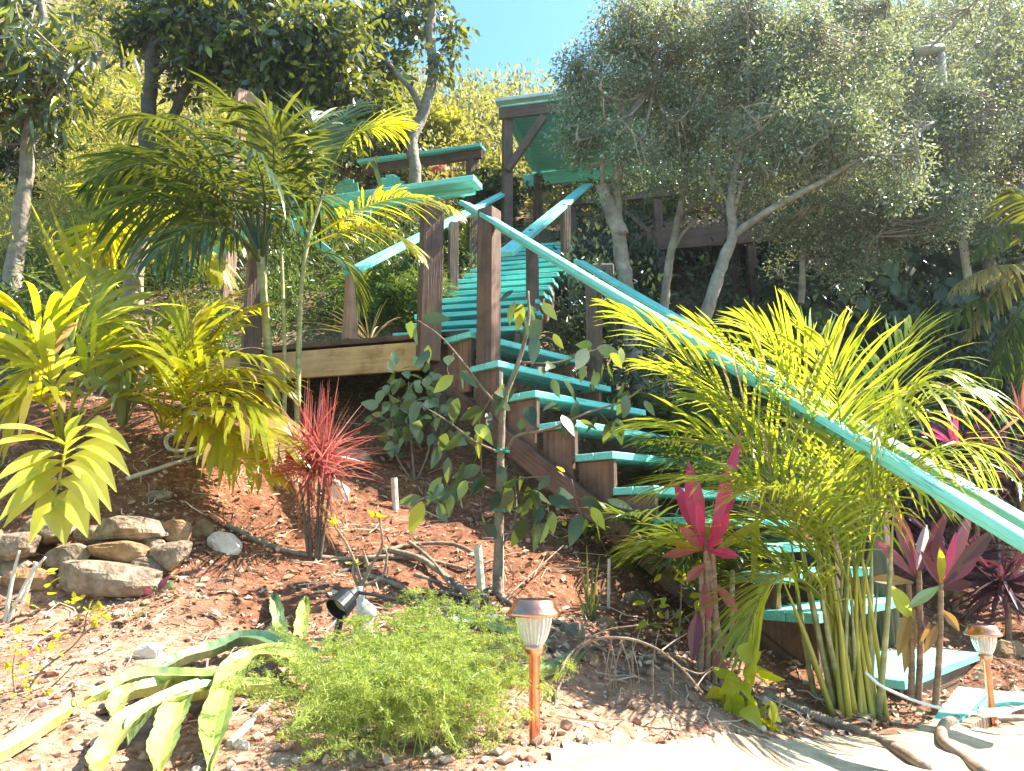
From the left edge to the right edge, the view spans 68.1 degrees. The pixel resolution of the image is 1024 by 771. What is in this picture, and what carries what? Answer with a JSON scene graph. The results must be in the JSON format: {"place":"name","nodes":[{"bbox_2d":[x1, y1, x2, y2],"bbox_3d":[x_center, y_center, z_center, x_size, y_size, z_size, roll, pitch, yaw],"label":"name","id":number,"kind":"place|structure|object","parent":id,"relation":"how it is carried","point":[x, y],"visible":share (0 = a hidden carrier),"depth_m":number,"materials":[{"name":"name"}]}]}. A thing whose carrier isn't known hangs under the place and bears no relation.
{"place":"outdoors","nodes":[
{"label":"outdoors","id":0,"kind":"place"},
{"bbox_2d":[0,0,1023,770],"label":"ground","id":1,"kind":"structure","parent":0,"point":[46,748],"depth_m":3.77,"materials":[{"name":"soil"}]},
{"bbox_2d":[0,558,34,575],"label":"wall stone","id":2,"kind":"object","parent":1,"relation":"on","point":[6,567],"visible":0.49,"depth_m":3.29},
{"bbox_2d":[0,532,41,561],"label":"wall stone","id":3,"kind":"object","parent":2,"relation":"on","point":[11,544],"visible":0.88,"depth_m":3.29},
{"bbox_2d":[0,568,58,590],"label":"wall stone","id":4,"kind":"object","parent":1,"relation":"on","point":[41,578],"visible":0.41,"depth_m":3.16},
{"bbox_2d":[2,550,59,622],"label":"edge weed","id":5,"kind":"object","parent":1,"relation":"on","point":[6,619],"visible":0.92,"depth_m":2.98,"materials":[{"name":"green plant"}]},
{"bbox_2d":[0,623,87,698],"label":"pale weed","id":6,"kind":"object","parent":1,"relation":"on","point":[7,665],"visible":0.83,"depth_m":2.24,"materials":[{"name":"yellow plant"}]},
{"bbox_2d":[18,519,75,544],"bbox_3d":[-2.116,0.661,3.461,0.256,0.129,0.152,0,-11,0],"label":"wall stone","id":7,"kind":"object","parent":1,"relation":"on","point":[47,534],"visible":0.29,"depth_m":3.40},
{"bbox_2d":[0,100,94,203],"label":"hillside tree","id":8,"kind":"object","parent":1,"relation":"on","point":[9,154],"visible":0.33,"depth_m":10.32,"materials":[{"name":"green plant"}]},
{"bbox_2d":[0,409,130,544],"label":"fan frond palm","id":9,"kind":"object","parent":1,"relation":"on","point":[76,502],"visible":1,"depth_m":3.13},
{"bbox_2d":[0,0,142,304],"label":"leaf tree","id":10,"kind":"object","parent":1,"relation":"on","point":[34,60],"visible":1,"depth_m":6.71,"materials":[{"name":"green plant"}]},
{"bbox_2d":[27,196,132,353],"bbox_3d":[-3.017,-0.748,5.212,0.969,1.312,0.292,-6,-12,27],"label":"upright palm seedling","id":11,"kind":"object","parent":1,"relation":"on","point":[67,285],"visible":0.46,"depth_m":5.18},
{"bbox_2d":[64,591,111,631],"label":"yellow seedling","id":12,"kind":"object","parent":1,"relation":"on","point":[98,605],"visible":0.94,"depth_m":2.79,"materials":[{"name":"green plant"}]},
{"bbox_2d":[7,63,185,157],"bbox_3d":[-6.689,-4.462,12.780,2.919,2.220,2.461,0,-11,0],"label":"hillside tree","id":13,"kind":"object","parent":1,"relation":"on","point":[115,87],"visible":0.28,"depth_m":12.31,"materials":[{"name":"green plant"}]},
{"bbox_2d":[48,0,147,114],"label":"hillside tree","id":14,"kind":"object","parent":1,"relation":"on","point":[95,8],"visible":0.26,"depth_m":15.49,"materials":[{"name":"green plant"}]},
{"bbox_2d":[83,541,114,545],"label":"wall stone","id":15,"kind":"object","parent":1,"relation":"on","point":[96,542],"visible":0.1,"depth_m":3.42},
{"bbox_2d":[95,515,168,540],"bbox_3d":[-1.727,0.652,3.456,0.350,0.117,0.228,0,-11,0],"label":"wall stone","id":16,"kind":"object","parent":15,"relation":"on","point":[125,528],"visible":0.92,"depth_m":3.38,"materials":[{"name":"stone"}]},
{"bbox_2d":[57,560,162,596],"bbox_3d":[-1.706,0.814,3.215,0.443,0.149,0.241,0,-11,0],"label":"wall stone","id":17,"kind":"object","parent":1,"relation":"on","point":[95,578],"visible":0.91,"depth_m":3.12,"materials":[{"name":"stone"}]},
{"bbox_2d":[44,543,90,571],"bbox_3d":[-1.922,0.749,3.301,0.196,0.124,0.130,0,-11,0],"label":"wall stone","id":18,"kind":"object","parent":17,"relation":"on","point":[57,556],"visible":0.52,"depth_m":3.25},
{"bbox_2d":[87,541,149,562],"bbox_3d":[-1.718,0.730,3.326,0.286,0.097,0.154,0,-11,0],"label":"wall stone","id":19,"kind":"object","parent":17,"relation":"on","point":[123,551],"visible":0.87,"depth_m":3.27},
{"bbox_2d":[0,253,223,463],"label":"broad palm","id":20,"kind":"object","parent":1,"relation":"on","point":[47,341],"visible":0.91,"depth_m":3.99,"materials":[{"name":"plant"}]},
{"bbox_2d":[78,338,158,426],"bbox_3d":[-2.160,-0.087,4.288,0.384,0.629,0.819,3,-11,-14],"label":"peace lily","id":21,"kind":"object","parent":1,"relation":"on","point":[114,389],"visible":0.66,"depth_m":4.25,"materials":[{"name":"green plant"}]},
{"bbox_2d":[0,0,268,290],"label":"yellow scrub","id":22,"kind":"object","parent":1,"relation":"on","point":[62,199],"visible":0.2,"depth_m":9.16,"materials":[{"name":"green plant"}]},
{"bbox_2d":[131,643,163,658],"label":"stone","id":23,"kind":"object","parent":1,"relation":"on","point":[150,650],"visible":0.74,"depth_m":2.45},
{"bbox_2d":[130,557,165,575],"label":"wall stone","id":24,"kind":"object","parent":1,"relation":"on","point":[150,562],"visible":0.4,"depth_m":3.27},
{"bbox_2d":[149,540,192,570],"bbox_3d":[-1.502,0.746,3.333,0.165,0.129,0.124,0,-11,0],"label":"wall stone","id":25,"kind":"object","parent":24,"relation":"on","point":[168,556],"visible":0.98,"depth_m":3.29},
{"bbox_2d":[162,520,191,542],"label":"wall stone","id":26,"kind":"object","parent":25,"relation":"on","point":[177,530],"visible":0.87,"depth_m":3.45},
{"bbox_2d":[54,183,248,313],"bbox_3d":[-3.007,-1.169,6.276,2.251,1.118,0.762,-5,-12,23],"label":"short palm","id":27,"kind":"object","parent":1,"relation":"on","point":[215,275],"visible":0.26,"depth_m":6.34,"materials":[{"name":"yellow plant"}]},
{"bbox_2d":[0,629,325,770],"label":"toothed succulent","id":28,"kind":"object","parent":1,"relation":"on","point":[172,688],"visible":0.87,"depth_m":2.03,"materials":[{"name":"green plant"}]},
{"bbox_2d":[80,280,314,495],"bbox_3d":[-1.698,0.001,4.416,1.802,1.340,1.110,-6,-13,29],"label":"yellow palm","id":29,"kind":"object","parent":1,"relation":"on","point":[216,436],"visible":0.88,"depth_m":4.12,"materials":[{"name":"plant"}]},
{"bbox_2d":[192,518,214,537],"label":"stone","id":30,"kind":"object","parent":1,"relation":"on","point":[203,526],"visible":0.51,"depth_m":3.70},
{"bbox_2d":[207,531,242,554],"bbox_3d":[-1.389,0.779,3.661,0.178,0.147,0.131,0,-11,0],"label":"stone","id":31,"kind":"object","parent":1,"relation":"on","point":[226,542],"visible":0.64,"depth_m":3.62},
{"bbox_2d":[70,0,420,179],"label":"dark trunk tree","id":32,"kind":"object","parent":1,"relation":"on","point":[312,48],"visible":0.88,"depth_m":8.77,"materials":[{"name":"green plant"}]},
{"bbox_2d":[219,88,272,318],"bbox_3d":[-2.576,-1.841,7.594,0.681,2.562,0.147,-5,-12,22],"label":"timber frame","id":33,"kind":"object","parent":1,"relation":"on","point":[241,94],"visible":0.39,"depth_m":7.68,"materials":[{"name":"red wood"}]},
{"bbox_2d":[225,698,273,746],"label":"fallen branch","id":34,"kind":"object","parent":1,"relation":"on","point":[243,729],"visible":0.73,"depth_m":1.97,"materials":[{"name":"brown wood"}]},
{"bbox_2d":[0,152,506,384],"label":"undergrowth","id":35,"kind":"object","parent":1,"relation":"on","point":[368,247],"visible":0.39,"depth_m":7.85,"materials":[{"name":"plant"}]},
{"bbox_2d":[63,67,467,463],"bbox_3d":[-1.725,-0.868,5.073,2.227,2.886,2.374,6,-12,-26],"label":"tall palm","id":36,"kind":"object","parent":1,"relation":"on","point":[133,162],"visible":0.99,"depth_m":4.87,"materials":[{"name":"plant"}]},
{"bbox_2d":[269,592,310,640],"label":"toothed succulent","id":37,"kind":"object","parent":1,"relation":"on","point":[301,622],"visible":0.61,"depth_m":3.02,"materials":[{"name":"green plant"}]},
{"bbox_2d":[226,373,390,560],"bbox_3d":[-1.010,0.412,3.867,0.822,1.008,0.822,0,-11,0],"label":"red spiky plant","id":38,"kind":"object","parent":1,"relation":"on","point":[321,461],"visible":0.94,"depth_m":3.83,"materials":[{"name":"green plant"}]},
{"bbox_2d":[156,175,504,459],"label":"deck","id":39,"kind":"structure","parent":1,"relation":"on","point":[349,354],"depth_m":5.69,"materials":[{"name":"brown wood"}]},
{"bbox_2d":[286,299,398,338],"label":"spiky plant","id":40,"kind":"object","parent":1,"relation":"on","point":[360,334],"depth_m":6.32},
{"bbox_2d":[317,448,373,469],"bbox_3d":[-1.101,0.501,5.014,0.379,0.177,0.224,0,-11,0],"label":"stone","id":41,"kind":"object","parent":1,"relation":"on","point":[366,458],"visible":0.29,"depth_m":4.94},
{"bbox_2d":[225,522,466,570],"bbox_3d":[-0.846,0.819,3.856,1.236,0.248,0.114,1,-11,-4],"label":"fallen branch","id":42,"kind":"object","parent":1,"relation":"on","point":[242,532],"visible":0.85,"depth_m":3.83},
{"bbox_2d":[329,510,387,637],"bbox_3d":[-0.573,0.713,2.794,0.229,0.503,0.095,0,-11,0],"label":"adenium","id":43,"kind":"object","parent":1,"relation":"on","point":[364,606],"visible":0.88,"depth_m":2.79,"materials":[{"name":"green plant"}]},
{"bbox_2d":[322,266,416,330],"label":"shrub","id":44,"kind":"object","parent":1,"relation":"on","point":[376,305],"visible":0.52,"depth_m":7.19,"materials":[{"name":"plant"}]},
{"bbox_2d":[326,587,415,643],"bbox_3d":[-0.509,0.846,2.689,0.334,0.262,0.117,10,-15,-43],"label":"garden spotlight","id":45,"kind":"object","parent":1,"relation":"on","point":[340,603],"visible":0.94,"depth_m":2.63,"materials":[{"name":"black plastic"}]},
{"bbox_2d":[332,112,420,187],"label":"hillside tree","id":46,"kind":"object","parent":1,"relation":"on","point":[381,149],"visible":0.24,"depth_m":12.86,"materials":[{"name":"green plant"}]},
{"bbox_2d":[208,583,578,770],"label":"asparagus fern","id":47,"kind":"object","parent":1,"relation":"on","point":[385,674],"visible":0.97,"depth_m":1.87,"materials":[{"name":"plant"}]},
{"bbox_2d":[359,261,458,330],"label":"shrub","id":48,"kind":"object","parent":1,"relation":"on","point":[408,313],"visible":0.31,"depth_m":7.32,"materials":[{"name":"plant"}]},
{"bbox_2d":[361,351,466,478],"bbox_3d":[-0.662,0.215,5.150,0.738,0.930,0.475,0,-11,0],"label":"variegated shrub","id":49,"kind":"object","parent":1,"relation":"on","point":[410,397],"visible":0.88,"depth_m":5.16,"materials":[{"name":"green plant"}]},
{"bbox_2d":[354,0,484,183],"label":"curved trunk tree","id":50,"kind":"object","parent":1,"relation":"on","point":[427,30],"visible":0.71,"depth_m":9.93,"materials":[{"name":"grey plant"}]},
{"bbox_2d":[357,143,485,220],"bbox_3d":[-1.421,-2.944,11.645,2.114,1.384,0.243,-4,-12,19],"label":"pergola frame","id":51,"kind":"object","parent":1,"relation":"on","point":[471,155],"visible":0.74,"depth_m":11.58,"materials":[{"name":"teal wood"}]},
{"bbox_2d":[387,547,478,613],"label":"fallen branch","id":52,"kind":"object","parent":1,"relation":"on","point":[464,591],"visible":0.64,"depth_m":3.74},
{"bbox_2d":[396,96,471,181],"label":"hillside tree","id":53,"kind":"object","parent":1,"relation":"on","point":[442,123],"visible":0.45,"depth_m":13.31,"materials":[{"name":"yellow plant"}]},
{"bbox_2d":[342,183,591,372],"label":"staircase","id":54,"kind":"structure","parent":1,"relation":"on","point":[524,270],"depth_m":7.52,"materials":[{"name":"teal paint"}]},
{"bbox_2d":[474,545,484,590],"bbox_3d":[-0.154,0.922,3.671,0.066,0.294,0.039,0,-11,0],"label":"garden stake","id":55,"kind":"object","parent":1,"relation":"on","point":[479,567],"visible":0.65,"depth_m":3.67,"materials":[{"name":"white wood"}]},
{"bbox_2d":[456,162,552,226],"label":"hillside tree","id":56,"kind":"object","parent":1,"relation":"on","point":[491,185],"visible":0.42,"depth_m":11.18,"materials":[{"name":"green plant"}]},
{"bbox_2d":[427,616,584,680],"bbox_3d":[-0.022,0.924,2.688,0.600,0.156,0.606,0,-11,0],"label":"toothed succulent","id":57,"kind":"object","parent":1,"relation":"on","point":[553,664],"visible":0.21,"depth_m":2.68,"materials":[{"name":"green plant"}]},
{"bbox_2d":[0,0,1020,228],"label":"hillside scrub","id":58,"kind":"object","parent":1,"relation":"on","point":[478,102],"visible":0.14,"depth_m":14.58,"materials":[{"name":"green plant"}]},
{"bbox_2d":[0,399,1023,770],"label":"soil clods","id":59,"kind":"object","parent":1,"relation":"on","point":[504,755],"visible":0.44,"depth_m":2.49,"materials":[{"name":"soil"}]},
{"bbox_2d":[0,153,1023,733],"bbox_3d":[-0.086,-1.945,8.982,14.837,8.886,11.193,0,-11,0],"label":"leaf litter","id":60,"kind":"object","parent":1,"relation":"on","point":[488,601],"visible":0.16,"depth_m":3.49,"materials":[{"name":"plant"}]},
{"bbox_2d":[0,290,1023,746],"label":"twig litter","id":61,"kind":"object","parent":1,"relation":"on","point":[346,524],"visible":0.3,"depth_m":2.75,"materials":[{"name":"wood"}]},
{"bbox_2d":[398,290,654,595],"bbox_3d":[0.077,0.268,3.677,1.238,1.552,0.450,2,-11,-8],"label":"young tree","id":62,"kind":"object","parent":1,"relation":"on","point":[502,497],"visible":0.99,"depth_m":3.65,"materials":[{"name":"green plant"}]},
{"bbox_2d":[506,598,561,744],"bbox_3d":[0.058,0.792,1.985,0.148,0.453,0.148,0,-11,0],"label":"path light","id":63,"kind":"object","parent":1,"relation":"on","point":[533,616],"visible":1,"depth_m":1.98,"materials":[{"name":"orange metal"}]},
{"bbox_2d":[559,622,585,639],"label":"stone","id":64,"kind":"object","parent":1,"relation":"on","point":[572,629],"visible":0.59,"depth_m":3.15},
{"bbox_2d":[567,264,613,340],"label":"block pillar","id":65,"kind":"structure","parent":1,"relation":"on","point":[601,267],"depth_m":7.87,"materials":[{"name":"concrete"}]},
{"bbox_2d":[574,544,607,621],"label":"grass seedling","id":66,"kind":"object","parent":1,"relation":"on","point":[589,611],"depth_m":3.49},
{"bbox_2d":[551,625,718,708],"bbox_3d":[0.387,0.895,2.397,0.535,0.268,0.254,0,-11,0],"label":"bare twig shrub","id":67,"kind":"object","parent":1,"relation":"on","point":[585,643],"visible":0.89,"depth_m":2.41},
{"bbox_2d":[540,0,732,408],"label":"fine leaf tree","id":68,"kind":"object","parent":1,"relation":"on","point":[629,47],"visible":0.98,"depth_m":6.79,"materials":[{"name":"green plant"}]},
{"bbox_2d":[624,591,654,608],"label":"stone","id":69,"kind":"object","parent":1,"relation":"on","point":[647,597],"visible":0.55,"depth_m":3.81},
{"bbox_2d":[560,501,730,577],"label":"palm","id":70,"kind":"object","parent":1,"relation":"on","point":[631,520],"visible":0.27,"depth_m":4.13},
{"bbox_2d":[632,557,700,646],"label":"lime vine","id":71,"kind":"object","parent":1,"relation":"on","point":[677,614],"visible":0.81,"depth_m":3.39,"materials":[{"name":"green plant"}]},
{"bbox_2d":[600,27,760,401],"bbox_3d":[1.816,-1.658,7.316,1.941,3.991,1.452,0,-11,0],"label":"fine leaf tree","id":72,"kind":"object","parent":1,"relation":"on","point":[675,239],"visible":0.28,"depth_m":7.14,"materials":[{"name":"green plant"}]},
{"bbox_2d":[605,511,798,600],"bbox_3d":[0.924,0.866,3.655,0.983,0.520,0.884,0,-11,0],"label":"palm","id":73,"kind":"object","parent":1,"relation":"on","point":[684,563],"visible":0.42,"depth_m":3.60,"materials":[{"name":"plant"}]},
{"bbox_2d":[630,391,776,459],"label":"palm","id":74,"kind":"object","parent":1,"relation":"on","point":[710,417],"visible":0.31,"depth_m":5.86,"materials":[{"name":"plant"}]},
{"bbox_2d":[655,433,764,686],"bbox_3d":[0.811,0.694,3.018,0.458,1.012,0.370,0,-11,0],"label":"pink cordyline","id":75,"kind":"object","parent":1,"relation":"on","point":[692,510],"visible":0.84,"depth_m":3.05,"materials":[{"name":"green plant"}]},
{"bbox_2d":[617,423,806,528],"bbox_3d":[1.350,0.577,4.885,1.369,0.696,1.300,0,-11,0],"label":"palm","id":76,"kind":"object","parent":1,"relation":"on","point":[685,449],"visible":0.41,"depth_m":4.73,"materials":[{"name":"plant"}]},
{"bbox_2d":[443,200,1023,672],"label":"staircase","id":77,"kind":"structure","parent":1,"relation":"on","point":[597,482],"depth_m":4.63,"materials":[{"name":"teal paint"}]},
{"bbox_2d":[705,640,784,731],"bbox_3d":[0.810,1.076,2.672,0.288,0.346,0.273,0,-11,0],"label":"lime vine","id":78,"kind":"object","parent":1,"relation":"on","point":[732,699],"visible":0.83,"depth_m":2.67,"materials":[{"name":"green plant"}]},
{"bbox_2d":[495,41,1003,294],"bbox_3d":[3.279,-2.414,10.231,6.814,3.117,1.757,-3,-11,13],"label":"deck shelter","id":79,"kind":"object","parent":1,"relation":"on","point":[525,118],"visible":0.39,"depth_m":10.45,"materials":[{"name":"teal paint"}]},
{"bbox_2d":[546,186,1023,563],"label":"shade undergrowth","id":80,"kind":"object","parent":1,"relation":"on","point":[644,275],"visible":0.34,"depth_m":7.55,"materials":[{"name":"green plant"}]},
{"bbox_2d":[549,82,1022,223],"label":"deck foliage","id":81,"kind":"object","parent":1,"relation":"on","point":[672,202],"depth_m":12.39,"materials":[{"name":"green plant"}]},
{"bbox_2d":[570,158,1023,302],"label":"house deck","id":82,"kind":"structure","parent":1,"relation":"on","point":[693,238],"depth_m":9.39,"materials":[{"name":"brown wood"}]},
{"bbox_2d":[590,287,1023,718],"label":"cane palm","id":83,"kind":"object","parent":1,"relation":"on","point":[848,687],"visible":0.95,"depth_m":3.09,"materials":[{"name":"green plant"}]},
{"bbox_2d":[660,0,954,364],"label":"fine leaf tree","id":84,"kind":"object","parent":1,"relation":"on","point":[753,39],"visible":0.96,"depth_m":6.43,"materials":[{"name":"green plant"}]},
{"bbox_2d":[602,0,1023,215],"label":"fine leaf tree","id":85,"kind":"object","parent":1,"relation":"on","point":[956,55],"visible":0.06,"depth_m":12.41,"materials":[{"name":"green plant"}]},
{"bbox_2d":[737,0,1023,303],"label":"fine leaf tree","id":86,"kind":"object","parent":1,"relation":"on","point":[872,246],"visible":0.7,"depth_m":7.06,"materials":[{"name":"green plant"}]},
{"bbox_2d":[757,198,1023,358],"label":"heart leaf vine","id":87,"kind":"object","parent":1,"relation":"on","point":[895,288],"visible":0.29,"depth_m":8.05,"materials":[{"name":"plant"}]},
{"bbox_2d":[789,0,1023,192],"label":"offside tree","id":88,"kind":"object","parent":1,"relation":"on","point":[1015,58],"visible":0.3,"depth_m":7.83,"materials":[{"name":"green plant"}]},
{"bbox_2d":[868,502,946,705],"bbox_3d":[1.762,0.943,3.268,0.526,0.911,0.165,7,-13,-32],"label":"purple cordyline","id":89,"kind":"object","parent":1,"relation":"on","point":[910,634],"visible":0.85,"depth_m":3.25,"materials":[{"name":"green plant"}]},
{"bbox_2d":[854,480,963,553],"bbox_3d":[2.770,0.863,5.323,0.842,0.763,0.940,0,-11,0],"label":"dark cordyline","id":90,"kind":"object","parent":1,"relation":"on","point":[915,529],"visible":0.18,"depth_m":5.21,"materials":[{"name":"purple plant"}]},
{"bbox_2d":[874,648,979,696],"bbox_3d":[1.877,1.521,3.787,1.117,0.300,0.555,11,-15,-44],"label":"landing","id":91,"kind":"object","parent":1,"relation":"on","point":[956,666],"visible":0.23,"depth_m":3.67,"materials":[{"name":"teal paint"}]},
{"bbox_2d":[914,43,981,351],"bbox_3d":[4.617,-2.006,8.036,0.309,3.597,0.108,0,-11,0],"label":"pipe post","id":92,"kind":"object","parent":1,"relation":"on","point":[937,50],"visible":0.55,"depth_m":8.26,"materials":[{"name":"grey metal"}]},
{"bbox_2d":[876,0,1023,328],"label":"fine leaf tree","id":93,"kind":"object","parent":1,"relation":"on","point":[985,230],"visible":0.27,"depth_m":8.16,"materials":[{"name":"green plant"}]},
{"bbox_2d":[907,518,992,714],"bbox_3d":[1.888,0.970,3.211,0.478,0.871,0.198,4,-12,-17],"label":"purple cordyline","id":94,"kind":"object","parent":1,"relation":"on","point":[955,564],"visible":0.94,"depth_m":3.23,"materials":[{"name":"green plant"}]},
{"bbox_2d":[890,492,1023,612],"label":"dark cordyline","id":95,"kind":"object","parent":1,"relation":"on","point":[993,555],"visible":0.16,"depth_m":4.70,"materials":[{"name":"purple plant"}]},
{"bbox_2d":[903,399,1023,536],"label":"dark cordyline","id":96,"kind":"object","parent":1,"relation":"on","point":[974,437],"visible":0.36,"depth_m":5.42,"materials":[{"name":"purple plant"}]},
{"bbox_2d":[915,187,1023,419],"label":"edge palm","id":97,"kind":"object","parent":1,"relation":"on","point":[984,277],"visible":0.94,"depth_m":5.54,"materials":[{"name":"plant"}]},
{"bbox_2d":[931,687,1023,723],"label":"bottom deck","id":98,"kind":"structure","parent":1,"relation":"on","point":[967,699],"depth_m":3.32,"materials":[{"name":"teal paint"}]},
{"bbox_2d":[932,538,1023,639],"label":"dark cordyline","id":99,"kind":"object","parent":1,"relation":"on","point":[1007,592],"visible":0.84,"depth_m":4.42,"materials":[{"name":"purple plant"}]},
{"bbox_2d":[963,623,1003,724],"bbox_3d":[1.963,1.220,3.124,0.148,0.453,0.148,0,-11,0],"label":"path light","id":100,"kind":"object","parent":1,"relation":"on","point":[983,637],"visible":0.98,"depth_m":3.12,"materials":[{"name":"orange metal"}]},
{"bbox_2d":[957,427,1023,512],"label":"dark cordyline","id":101,"kind":"object","parent":1,"relation":"on","point":[1007,480],"visible":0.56,"depth_m":4.94,"materials":[{"name":"purple plant"}]},
{"bbox_2d":[959,706,1023,728],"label":"paver edging","id":102,"kind":"object","parent":1,"relation":"on","point":[971,721],"visible":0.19,"depth_m":3.03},
{"bbox_2d":[993,639,1023,659],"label":"stone","id":103,"kind":"object","parent":1,"relation":"on","point":[1008,648],"visible":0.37,"depth_m":4.14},
{"bbox_2d":[126,0,1019,106],"label":"sky","id":104,"kind":"structure","parent":0,"point":[513,31],"materials":[{"name":"blue"}]},
{"bbox_2d":[508,720,1023,770],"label":"path","id":105,"kind":"structure","parent":0,"point":[1002,749],"depth_m":2.34,"materials":[{"name":"concrete"}]},
{"bbox_2d":[765,691,931,769],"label":"garden hose","id":106,"kind":"object","parent":105,"relation":"on","point":[908,756],"visible":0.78,"depth_m":2.76,"materials":[{"name":"rubber"}]},
{"bbox_2d":[864,671,1023,717],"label":"white cable","id":107,"kind":"object","parent":105,"relation":"on","point":[992,712],"visible":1,"depth_m":2.91,"materials":[{"name":"plastic"}]},
{"bbox_2d":[935,714,1023,770],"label":"garden hose","id":108,"kind":"object","parent":105,"relation":"on","point":[944,725],"visible":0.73,"depth_m":2.66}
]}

